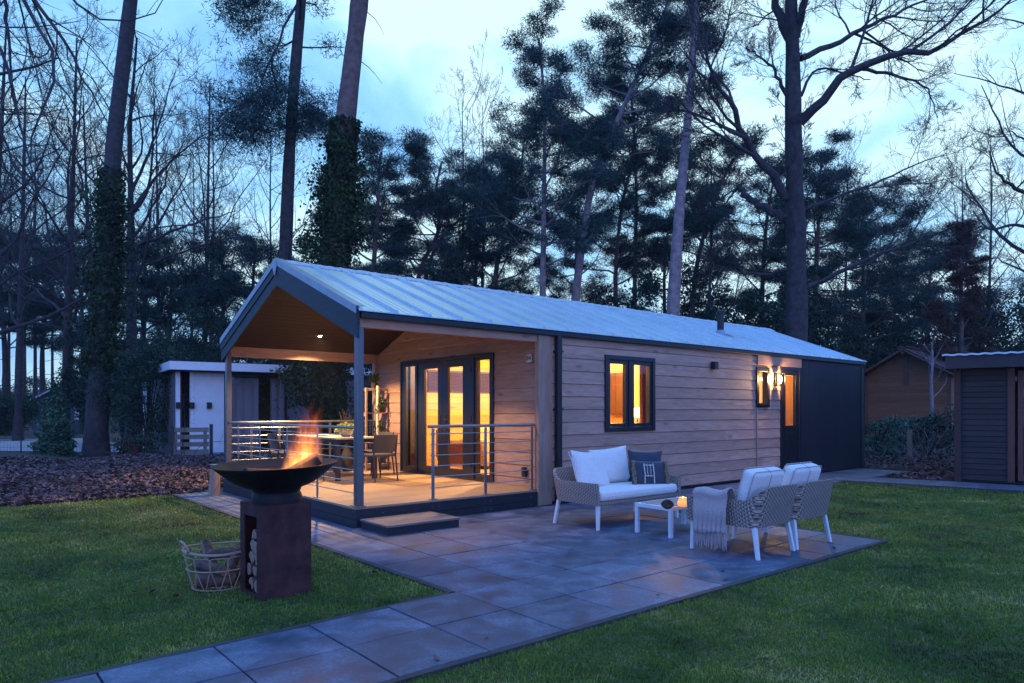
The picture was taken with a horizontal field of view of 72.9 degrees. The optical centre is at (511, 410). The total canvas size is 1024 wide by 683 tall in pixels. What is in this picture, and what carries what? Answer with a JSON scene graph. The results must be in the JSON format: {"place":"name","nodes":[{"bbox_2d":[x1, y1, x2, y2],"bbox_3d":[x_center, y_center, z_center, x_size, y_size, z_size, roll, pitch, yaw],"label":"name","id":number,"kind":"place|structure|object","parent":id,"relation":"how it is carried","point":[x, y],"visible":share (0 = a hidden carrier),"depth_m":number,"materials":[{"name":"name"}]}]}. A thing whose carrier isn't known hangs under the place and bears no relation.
{"place":"outdoors","nodes":[
{"label":"outdoors","id":0,"kind":"place"},
{"bbox_2d":[0,438,122,451],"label":"road","id":1,"kind":"structure","parent":0,"point":[9,442],"depth_m":30.15,"materials":[{"name":"grey asphalt"}]},
{"bbox_2d":[0,385,45,436],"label":"evergreen shrub","id":2,"kind":"object","parent":1,"relation":"on","point":[7,413],"visible":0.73,"depth_m":34.46,"materials":[{"name":"green plant"}]},
{"bbox_2d":[0,223,88,435],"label":"scots pine","id":3,"kind":"object","parent":1,"relation":"on","point":[5,369],"visible":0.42,"depth_m":40.07,"materials":[{"name":"green plant"}]},
{"bbox_2d":[0,100,98,429],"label":"bare birch","id":4,"kind":"object","parent":1,"relation":"on","point":[35,368],"visible":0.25,"depth_m":49.88,"materials":[{"name":"brown plant"}]},
{"bbox_2d":[0,220,123,392],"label":"scots pine","id":5,"kind":"object","parent":1,"relation":"on","point":[42,380],"visible":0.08,"depth_m":45.83,"materials":[{"name":"green plant"}]},
{"bbox_2d":[0,28,124,440],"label":"bare tree","id":6,"kind":"object","parent":1,"relation":"on","point":[17,431],"visible":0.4,"depth_m":33.93,"materials":[{"name":"brown plant"}]},
{"bbox_2d":[0,0,171,431],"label":"bare tree","id":7,"kind":"object","parent":1,"relation":"on","point":[69,241],"visible":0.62,"depth_m":29.86,"materials":[{"name":"brown plant"}]},
{"bbox_2d":[54,479,880,682],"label":"patio","id":8,"kind":"structure","parent":0,"point":[511,577],"depth_m":5.99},
{"bbox_2d":[360,511,460,535],"bbox_3d":[-1.277,1.421,8.732,1.050,0.118,0.686,0,0,-40],"label":"doorstep","id":9,"kind":"object","parent":8,"relation":"on","point":[406,523],"visible":1,"depth_m":8.55,"materials":[{"name":"black wood"}]},
{"bbox_2d":[553,463,680,530],"bbox_3d":[1.401,1.123,9.323,1.692,0.715,0.864,0,0,-40],"label":"garden sofa","id":10,"kind":"object","parent":8,"relation":"on","point":[569,487],"visible":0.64,"depth_m":8.88,"materials":[{"name":"grey wicker"}]},
{"bbox_2d":[599,481,678,501],"bbox_3d":[1.468,1.069,9.242,1.530,0.127,0.685,0,0,-40],"label":"seat cushion","id":11,"kind":"object","parent":10,"relation":"on","point":[618,491],"visible":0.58,"depth_m":9.00,"materials":[{"name":"grey fabric"}]},
{"bbox_2d":[568,450,609,485],"bbox_3d":[1.045,0.800,9.178,0.242,0.505,0.742,-32,-27,32],"label":"pillow","id":12,"kind":"object","parent":11,"relation":"on","point":[589,468],"visible":0.79,"depth_m":9.02,"materials":[{"name":"grey fabric"}]},
{"bbox_2d":[587,445,629,482],"bbox_3d":[1.371,0.774,9.655,0.663,0.505,0.220,-5,-14,-33],"label":"pillow","id":13,"kind":"object","parent":11,"relation":"on","point":[616,464],"visible":0.64,"depth_m":9.60,"materials":[{"name":"grey fabric"}]},
{"bbox_2d":[630,460,669,484],"bbox_3d":[1.878,0.873,9.479,0.552,0.376,0.157,2,-20,-9],"label":"pillow","id":14,"kind":"object","parent":11,"relation":"on","point":[650,472],"visible":0.99,"depth_m":9.44,"materials":[{"name":"fabric"}]},
{"bbox_2d":[635,496,686,538],"bbox_3d":[2.030,1.297,8.490,0.970,0.366,0.540,0,0,-40],"label":"coffee table","id":15,"kind":"object","parent":8,"relation":"on","point":[654,504],"visible":0.44,"depth_m":8.29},
{"bbox_2d":[687,484,796,560],"bbox_3d":[2.452,1.123,7.330,0.787,0.715,0.884,0,0,-41],"label":"garden armchair","id":16,"kind":"object","parent":8,"relation":"on","point":[767,507],"visible":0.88,"depth_m":6.96,"materials":[{"name":"grey wicker"}]},
{"bbox_2d":[693,486,735,550],"bbox_3d":[2.167,1.110,7.245,0.429,0.650,0.405,0,0,-41],"label":"throw blanket","id":17,"kind":"object","parent":16,"relation":"on","point":[709,509],"visible":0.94,"depth_m":7.11,"materials":[{"name":"fabric"}]},
{"bbox_3d":[2.399,1.071,7.392,0.630,0.122,0.660,0,0,-40],"label":"seat cushion","id":18,"kind":"object","parent":16,"relation":"on","visible":0},
{"bbox_2d":[735,465,784,500],"bbox_3d":[2.569,0.814,7.187,0.612,0.446,0.175,0,18,-40],"label":"back cushion","id":19,"kind":"object","parent":18,"relation":"on","point":[754,481],"visible":0.62,"depth_m":7.01,"materials":[{"name":"grey fabric"}]},
{"bbox_2d":[732,479,833,549],"bbox_3d":[3.065,1.123,7.841,0.787,0.715,0.884,0,0,-38],"label":"garden armchair","id":20,"kind":"object","parent":8,"relation":"on","point":[812,499],"visible":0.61,"depth_m":7.47,"materials":[{"name":"grey wicker"}]},
{"bbox_2d":[0,483,1023,682],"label":"lawn","id":21,"kind":"structure","parent":0,"point":[700,667],"depth_m":5.19,"materials":[{"name":"green plant"}]},
{"bbox_2d":[179,540,240,591],"bbox_3d":[-2.496,1.284,5.907,0.612,0.424,0.590,0,0,-23],"label":"wire basket","id":22,"kind":"object","parent":21,"relation":"on","point":[188,552],"visible":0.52,"depth_m":5.71,"materials":[{"name":"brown metal"}]},
{"bbox_2d":[210,457,337,601],"bbox_3d":[-1.950,0.960,5.725,0.994,1.079,0.994,0,0,-41],"label":"fire bowl","id":23,"kind":"object","parent":21,"relation":"on","point":[275,511],"visible":0.95,"depth_m":5.55,"materials":[{"name":"metal"}]},
{"bbox_2d":[0,418,1023,502],"bbox_3d":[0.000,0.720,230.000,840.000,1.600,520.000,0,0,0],"label":"ground","id":24,"kind":"structure","parent":0,"point":[29,433],"depth_m":21.33,"materials":[{"name":"brown soil"}]},
{"bbox_2d":[27,382,84,457],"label":"young conifer","id":25,"kind":"object","parent":24,"relation":"on","point":[54,421],"visible":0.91,"depth_m":21.01,"materials":[{"name":"green plant"}]},
{"bbox_2d":[0,227,148,433],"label":"scots pine","id":26,"kind":"object","parent":24,"relation":"on","point":[6,314],"visible":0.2,"depth_m":40.10,"materials":[{"name":"green plant"}]},
{"bbox_2d":[0,49,158,318],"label":"bare tree","id":27,"kind":"object","parent":24,"relation":"on","point":[86,209],"visible":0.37,"depth_m":39.55,"materials":[{"name":"brown plant"}]},
{"bbox_2d":[0,0,171,334],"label":"bare tree","id":28,"kind":"object","parent":24,"relation":"on","point":[8,196],"visible":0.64,"depth_m":27.94,"materials":[{"name":"brown plant"}]},
{"bbox_2d":[0,0,189,269],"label":"bare beech","id":29,"kind":"object","parent":24,"relation":"on","point":[10,71],"visible":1,"depth_m":12.43,"materials":[{"name":"brown plant"}]},
{"bbox_2d":[52,332,150,443],"bbox_3d":[-17.099,-1.013,30.295,4.298,5.076,3.583,0,0,13],"label":"evergreen shrub","id":30,"kind":"object","parent":24,"relation":"on","point":[68,382],"visible":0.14,"depth_m":29.25,"materials":[{"name":"green plant"}]},
{"bbox_2d":[59,0,157,456],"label":"ivy-covered tree","id":31,"kind":"object","parent":24,"relation":"on","point":[103,295],"visible":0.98,"depth_m":22.68,"materials":[{"name":"green plant"}]},
{"bbox_2d":[50,219,205,432],"bbox_3d":[-16.371,-3.393,29.449,6.287,9.827,5.447,0,0,-25],"label":"scots pine","id":32,"kind":"object","parent":24,"relation":"on","point":[159,280],"visible":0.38,"depth_m":29.55,"materials":[{"name":"green plant"}]},
{"bbox_2d":[0,2,263,452],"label":"bare tree","id":33,"kind":"object","parent":24,"relation":"on","point":[130,166],"visible":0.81,"depth_m":24.89,"materials":[{"name":"brown plant"}]},
{"bbox_2d":[73,322,199,449],"bbox_3d":[-12.491,-0.720,23.189,3.881,4.489,2.664,0,0,25],"label":"evergreen shrub","id":34,"kind":"object","parent":24,"relation":"on","point":[140,371],"visible":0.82,"depth_m":23.00,"materials":[{"name":"green plant"}]},
{"bbox_2d":[110,428,164,454],"bbox_3d":[-11.072,1.035,20.612,1.345,1.044,1.313,0,0,0],"label":"evergreen shrub","id":35,"kind":"object","parent":24,"relation":"on","point":[142,441],"visible":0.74,"depth_m":20.47,"materials":[{"name":"green plant"}]},
{"bbox_2d":[86,78,230,327],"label":"bare tree","id":36,"kind":"object","parent":24,"relation":"on","point":[157,217],"visible":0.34,"depth_m":43.96,"materials":[{"name":"brown plant"}]},
{"bbox_2d":[0,450,324,505],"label":"leaf litter","id":37,"kind":"object","parent":24,"relation":"on","point":[36,498],"visible":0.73,"depth_m":13.54,"materials":[{"name":"brown plant"}]},
{"bbox_2d":[118,228,243,361],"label":"scots pine","id":38,"kind":"object","parent":24,"relation":"on","point":[163,268],"visible":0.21,"depth_m":33.15,"materials":[{"name":"green plant"}]},
{"bbox_2d":[126,117,236,334],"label":"bare birch","id":39,"kind":"object","parent":24,"relation":"on","point":[186,194],"visible":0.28,"depth_m":57.59,"materials":[{"name":"brown plant"}]},
{"bbox_2d":[139,293,241,414],"bbox_3d":[-13.580,-1.624,29.328,4.454,6.298,4.122,0,0,42],"label":"evergreen shrub","id":40,"kind":"object","parent":24,"relation":"on","point":[197,315],"visible":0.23,"depth_m":28.47,"materials":[{"name":"green plant"}]},
{"bbox_2d":[170,424,212,457],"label":"slatted gate","id":41,"kind":"structure","parent":24,"relation":"on","point":[205,450],"depth_m":19.59,"materials":[{"name":"grey wood"}]},
{"bbox_2d":[127,80,277,337],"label":"bare birch","id":42,"kind":"object","parent":24,"relation":"on","point":[213,206],"visible":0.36,"depth_m":49.81,"materials":[{"name":"brown plant"}]},
{"bbox_2d":[135,51,280,342],"bbox_3d":[-16.555,-9.437,37.593,9.644,21.921,7.743,0,0,0],"label":"bare tree","id":43,"kind":"object","parent":24,"relation":"on","point":[209,189],"visible":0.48,"depth_m":37.54,"materials":[{"name":"brown plant"}]},
{"bbox_2d":[150,224,278,361],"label":"scots pine","id":44,"kind":"object","parent":24,"relation":"on","point":[220,251],"visible":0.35,"depth_m":34.50,"materials":[{"name":"green plant"}]},
{"bbox_2d":[170,221,315,362],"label":"scots pine","id":45,"kind":"object","parent":24,"relation":"on","point":[228,283],"visible":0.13,"depth_m":35.95,"materials":[{"name":"green plant"}]},
{"bbox_2d":[162,78,327,283],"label":"bare birch","id":46,"kind":"object","parent":24,"relation":"on","point":[270,209],"visible":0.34,"depth_m":59.16,"materials":[{"name":"brown plant"}]},
{"bbox_2d":[143,360,371,455],"bbox_3d":[-8.428,-0.015,26.744,9.580,3.070,7.150,0,0,-34],"label":"chalet","id":47,"kind":"object","parent":24,"relation":"on","point":[206,383],"visible":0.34,"depth_m":23.26,"materials":[{"name":"white"}]},
{"bbox_2d":[181,0,364,450],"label":"pine tree","id":48,"kind":"object","parent":24,"relation":"on","point":[292,126],"visible":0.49,"depth_m":24.58,"materials":[{"name":"green plant"}]},
{"bbox_2d":[270,0,391,457],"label":"ivy-covered tree","id":49,"kind":"object","parent":24,"relation":"on","point":[339,203],"visible":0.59,"depth_m":22.17,"materials":[{"name":"green plant"}]},
{"bbox_2d":[305,124,453,363],"bbox_3d":[-6.464,-6.066,34.709,6.978,15.180,9.191,0,0,35],"label":"scots pine","id":50,"kind":"object","parent":24,"relation":"on","point":[385,173],"visible":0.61,"depth_m":33.42,"materials":[{"name":"green plant"}]},
{"bbox_2d":[351,127,525,286],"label":"scots pine","id":51,"kind":"object","parent":24,"relation":"on","point":[421,168],"visible":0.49,"depth_m":34.37,"materials":[{"name":"green plant"}]},
{"bbox_2d":[362,178,526,284],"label":"scots pine","id":52,"kind":"object","parent":24,"relation":"on","point":[388,240],"visible":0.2,"depth_m":35.97,"materials":[{"name":"green plant"}]},
{"bbox_2d":[363,29,552,291],"bbox_3d":[-3.584,-9.291,37.870,12.568,21.622,8.502,0,0,0],"label":"bare birch","id":53,"kind":"object","parent":24,"relation":"on","point":[457,74],"visible":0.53,"depth_m":37.96,"materials":[{"name":"brown plant"}]},
{"bbox_2d":[38,481,888,682],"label":"kerb","id":54,"kind":"structure","parent":24,"relation":"on","point":[461,662],"depth_m":4.92,"materials":[{"name":"grey concrete"}]},
{"bbox_2d":[380,138,548,294],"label":"scots pine","id":55,"kind":"object","parent":24,"relation":"on","point":[531,291],"visible":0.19,"depth_m":38.54,"materials":[{"name":"green plant"}]},
{"bbox_2d":[409,66,536,285],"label":"bare birch","id":56,"kind":"object","parent":24,"relation":"on","point":[482,279],"visible":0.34,"depth_m":41.69,"materials":[{"name":"brown plant"}]},
{"bbox_2d":[438,116,570,292],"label":"scots pine","id":57,"kind":"object","parent":24,"relation":"on","point":[488,255],"visible":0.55,"depth_m":35.22,"materials":[{"name":"green plant"}]},
{"bbox_2d":[220,258,866,527],"bbox_3d":[1.901,-0.413,15.288,14.452,3.866,5.433,0,0,-40],"label":"cabin","id":58,"kind":"object","parent":24,"relation":"on","point":[544,412],"visible":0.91,"depth_m":12.38,"materials":[{"name":"brown wood"}]},
{"bbox_2d":[296,435,377,480],"bbox_3d":[-3.233,0.851,12.787,0.858,0.745,1.760,0,0,-40],"label":"dining table","id":59,"kind":"object","parent":58,"relation":"on","point":[336,439],"visible":0.59,"depth_m":12.25,"materials":[{"name":"grey metal"}]},
{"bbox_2d":[364,434,398,482],"bbox_3d":[-2.326,0.823,12.047,0.602,0.803,0.562,0,0,44],"label":"dining chair","id":60,"kind":"object","parent":58,"relation":"on","point":[384,443],"visible":0.8,"depth_m":11.86,"materials":[{"name":"grey metal"}]},
{"bbox_2d":[408,366,414,465],"bbox_3d":[-2.223,0.125,14.371,0.238,2.090,0.840,0,0,-40],"label":"window pane","id":61,"kind":"structure","parent":58,"relation":"attached to","point":[411,416],"depth_m":14.00,"materials":[{"name":"glass"}]},
{"bbox_2d":[418,361,442,474],"bbox_3d":[-1.548,0.141,13.100,0.119,2.103,0.884,0,0,-40],"label":"door","id":62,"kind":"structure","parent":58,"relation":"in","point":[422,367],"depth_m":13.28,"materials":[{"name":"black glass"}]},
{"bbox_2d":[443,358,470,477],"bbox_3d":[-0.996,0.141,12.439,0.119,2.103,0.895,0,0,-40],"label":"door","id":63,"kind":"structure","parent":58,"relation":"in","point":[466,363],"depth_m":12.35,"materials":[{"name":"black glass"}]},
{"bbox_2d":[427,369,488,392],"bbox_3d":[-1.004,-0.650,16.096,2.280,0.500,0.039,0,0,-40],"label":"roman blind","id":64,"kind":"object","parent":58,"relation":"attached to","point":[456,384],"visible":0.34,"depth_m":15.85,"materials":[{"name":"fabric"}]},
{"bbox_2d":[610,372,621,413],"bbox_3d":[2.525,-0.390,16.377,0.238,0.980,0.680,0,0,-40],"label":"wall cabinet","id":65,"kind":"object","parent":58,"relation":"attached to","point":[615,393],"depth_m":16.28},
{"bbox_2d":[604,355,655,431],"bbox_3d":[2.022,-0.282,12.068,1.310,1.296,0.155,0,0,-40],"label":"window","id":66,"kind":"structure","parent":58,"relation":"in","point":[628,362],"depth_m":12.00,"materials":[{"name":"black glass"}]},
{"bbox_2d":[755,367,769,406],"bbox_3d":[5.310,-0.485,14.792,0.510,0.850,0.180,0,0,-40],"label":"window","id":67,"kind":"structure","parent":58,"relation":"in","point":[762,381],"depth_m":14.87,"materials":[{"name":"clear glass"}]},
{"bbox_2d":[783,370,799,468],"bbox_3d":[6.223,0.245,15.517,0.716,2.246,0.141,0,0,-40],"label":"door","id":68,"kind":"structure","parent":58,"relation":"in","point":[790,432],"depth_m":15.57,"materials":[{"name":"black glass"}]},
{"bbox_2d":[457,0,634,296],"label":"scots pine","id":69,"kind":"object","parent":24,"relation":"on","point":[572,195],"visible":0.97,"depth_m":28.96,"materials":[{"name":"green plant"}]},
{"bbox_2d":[530,190,650,304],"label":"scots pine","id":70,"kind":"object","parent":24,"relation":"on","point":[557,287],"visible":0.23,"depth_m":43.05,"materials":[{"name":"green plant"}]},
{"bbox_2d":[552,80,672,306],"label":"scots pine","id":71,"kind":"object","parent":24,"relation":"on","point":[623,238],"visible":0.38,"depth_m":37.58,"materials":[{"name":"green plant"}]},
{"bbox_2d":[527,0,742,300],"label":"scots pine","id":72,"kind":"object","parent":24,"relation":"on","point":[614,81],"visible":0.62,"depth_m":30.76,"materials":[{"name":"green plant"}]},
{"bbox_2d":[550,65,732,308],"bbox_3d":[6.620,-8.510,36.696,8.576,20.060,7.838,0,0,-23],"label":"scots pine","id":73,"kind":"object","parent":24,"relation":"on","point":[640,218],"visible":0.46,"depth_m":35.75,"materials":[{"name":"green plant"}]},
{"bbox_2d":[580,192,717,317],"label":"scots pine","id":74,"kind":"object","parent":24,"relation":"on","point":[628,257],"visible":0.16,"depth_m":41.22,"materials":[{"name":"green plant"}]},
{"bbox_2d":[601,253,728,318],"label":"tall evergreen","id":75,"kind":"object","parent":24,"relation":"on","point":[646,285],"visible":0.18,"depth_m":33.55,"materials":[{"name":"green plant"}]},
{"bbox_2d":[635,0,737,315],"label":"scots pine","id":76,"kind":"object","parent":24,"relation":"on","point":[673,294],"visible":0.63,"depth_m":26.88,"materials":[{"name":"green plant"}]},
{"bbox_2d":[655,283,749,325],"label":"tall evergreen","id":77,"kind":"object","parent":24,"relation":"on","point":[709,316],"visible":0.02,"depth_m":33.13,"materials":[{"name":"green plant"}]},
{"bbox_2d":[643,121,778,317],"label":"scots pine","id":78,"kind":"object","parent":24,"relation":"on","point":[696,228],"visible":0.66,"depth_m":33.07,"materials":[{"name":"green plant"}]},
{"bbox_2d":[713,287,785,333],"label":"tall evergreen","id":79,"kind":"object","parent":24,"relation":"on","point":[747,306],"visible":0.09,"depth_m":30.07,"materials":[{"name":"green plant"}]},
{"bbox_2d":[683,151,839,324],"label":"scots pine","id":80,"kind":"object","parent":24,"relation":"on","point":[773,158],"visible":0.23,"depth_m":35.38,"materials":[{"name":"green plant"}]},
{"bbox_2d":[748,248,848,354],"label":"tall evergreen","id":81,"kind":"object","parent":24,"relation":"on","point":[814,326],"visible":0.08,"depth_m":32.41,"materials":[{"name":"green plant"}]},
{"bbox_2d":[746,126,890,340],"bbox_3d":[15.175,-5.987,33.692,7.181,15.016,7.630,0,0,0],"label":"scots pine","id":82,"kind":"object","parent":24,"relation":"on","point":[860,291],"visible":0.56,"depth_m":32.87,"materials":[{"name":"green plant"}]},
{"bbox_2d":[624,0,1023,340],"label":"bare oak","id":83,"kind":"object","parent":24,"relation":"on","point":[790,21],"visible":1,"depth_m":25.69,"materials":[{"name":"brown plant"}]},
{"bbox_2d":[808,295,892,425],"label":"tall evergreen","id":84,"kind":"object","parent":24,"relation":"on","point":[856,344],"visible":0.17,"depth_m":34.49,"materials":[{"name":"green plant"}]},
{"bbox_2d":[749,171,975,438],"bbox_3d":[18.162,-5.371,35.422,10.843,13.783,8.261,0,0,-21],"label":"scots pine","id":85,"kind":"object","parent":24,"relation":"on","point":[898,289],"visible":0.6,"depth_m":34.94,"materials":[{"name":"green plant"}]},
{"bbox_2d":[808,111,932,318],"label":"pine tree","id":86,"kind":"object","parent":24,"relation":"on","point":[845,285],"visible":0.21,"depth_m":39.51,"materials":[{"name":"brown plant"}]},
{"bbox_2d":[864,417,913,456],"bbox_3d":[11.709,0.884,22.000,1.939,1.327,1.801,0,0,0],"label":"garden shrub","id":87,"kind":"object","parent":24,"relation":"on","point":[878,443],"visible":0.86,"depth_m":21.81,"materials":[{"name":"green plant"}]},
{"bbox_2d":[833,279,951,368],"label":"tall evergreen","id":88,"kind":"object","parent":24,"relation":"on","point":[879,324],"visible":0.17,"depth_m":37.54,"materials":[{"name":"green plant"}]},
{"bbox_2d":[864,346,953,444],"bbox_3d":[19.586,-0.636,32.653,4.166,4.273,7.920,0,0,45],"label":"brown cabin","id":89,"kind":"object","parent":24,"relation":"on","point":[897,382],"visible":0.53,"depth_m":30.35,"materials":[{"name":"wood"}]},
{"bbox_2d":[899,414,953,459],"bbox_3d":[12.661,0.813,20.990,1.682,1.432,1.567,0,0,27],"label":"garden shrub","id":90,"kind":"object","parent":24,"relation":"on","point":[940,426],"visible":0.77,"depth_m":20.82,"materials":[{"name":"green plant"}]},
{"bbox_2d":[916,332,951,451],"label":"bare birch","id":91,"kind":"object","parent":24,"relation":"on","point":[931,364],"visible":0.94,"depth_m":24.96,"materials":[{"name":"brown plant"}]},
{"bbox_2d":[847,213,1023,352],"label":"scots pine","id":92,"kind":"object","parent":24,"relation":"on","point":[922,292],"visible":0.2,"depth_m":38.26,"materials":[{"name":"green plant"}]},
{"bbox_2d":[864,450,1016,480],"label":"leaf litter","id":93,"kind":"object","parent":24,"relation":"on","point":[923,460],"visible":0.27,"depth_m":18.14,"materials":[{"name":"brown plant"}]},
{"bbox_2d":[884,131,1023,352],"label":"bare birch","id":94,"kind":"object","parent":24,"relation":"on","point":[957,216],"visible":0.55,"depth_m":35.92,"materials":[{"name":"brown plant"}]},
{"bbox_2d":[885,94,1023,346],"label":"bare birch","id":95,"kind":"object","parent":24,"relation":"on","point":[991,212],"visible":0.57,"depth_m":39.98,"materials":[{"name":"brown plant"}]},
{"bbox_2d":[914,218,998,371],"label":"dead conifer","id":96,"kind":"object","parent":24,"relation":"on","point":[968,312],"visible":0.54,"depth_m":31.82,"materials":[{"name":"plant"}]},
{"bbox_2d":[926,10,1023,274],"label":"bare beech","id":97,"kind":"object","parent":24,"relation":"on","point":[1016,224],"visible":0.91,"depth_m":24.50,"materials":[{"name":"brown plant"}]},
{"bbox_2d":[942,351,1023,483],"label":"garden shed","id":98,"kind":"structure","parent":24,"relation":"on","point":[989,417],"depth_m":14.34,"materials":[{"name":"grey wood"}]},
{"bbox_2d":[1008,368,1023,482],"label":"door","id":99,"kind":"structure","parent":98,"relation":"in","point":[1011,371],"depth_m":14.05,"materials":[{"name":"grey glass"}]},
{"bbox_2d":[953,283,1023,350],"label":"tall evergreen","id":100,"kind":"object","parent":24,"relation":"on","point":[1018,307],"visible":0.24,"depth_m":37.85,"materials":[{"name":"green plant"}]},
{"bbox_2d":[0,0,1023,392],"label":"sky","id":101,"kind":"structure","parent":0,"point":[420,39],"materials":[{"name":"blue"}]},
{"bbox_2d":[97,472,1023,682],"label":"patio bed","id":102,"kind":"object","parent":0,"point":[929,486],"visible":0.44,"depth_m":13.56,"materials":[{"name":"brown soil"}]},
{"bbox_2d":[641,114,786,317],"bbox_3d":[10.400,-6.264,33.316,6.681,15.569,7.839,0,0,28],"label":"tree","id":103,"kind":"object","parent":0,"point":[709,303],"visible":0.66,"depth_m":32.82,"materials":[{"name":"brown plant"}]},
{"bbox_2d":[819,468,1023,490],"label":"path","id":104,"kind":"structure","parent":0,"point":[864,475],"depth_m":14.61,"materials":[{"name":"concrete"}]},
{"bbox_3d":[3.013,1.071,7.904,0.630,0.122,0.660,0,0,-40],"label":"seat cushion","id":105,"kind":"object","parent":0,"visible":0},
{"bbox_2d":[781,461,821,485],"bbox_3d":[3.183,0.814,7.699,0.612,0.446,0.175,0,18,-40],"label":"back cushion","id":106,"kind":"object","parent":105,"relation":"on","point":[797,473],"visible":0.59,"depth_m":7.53,"materials":[{"name":"grey fabric"}]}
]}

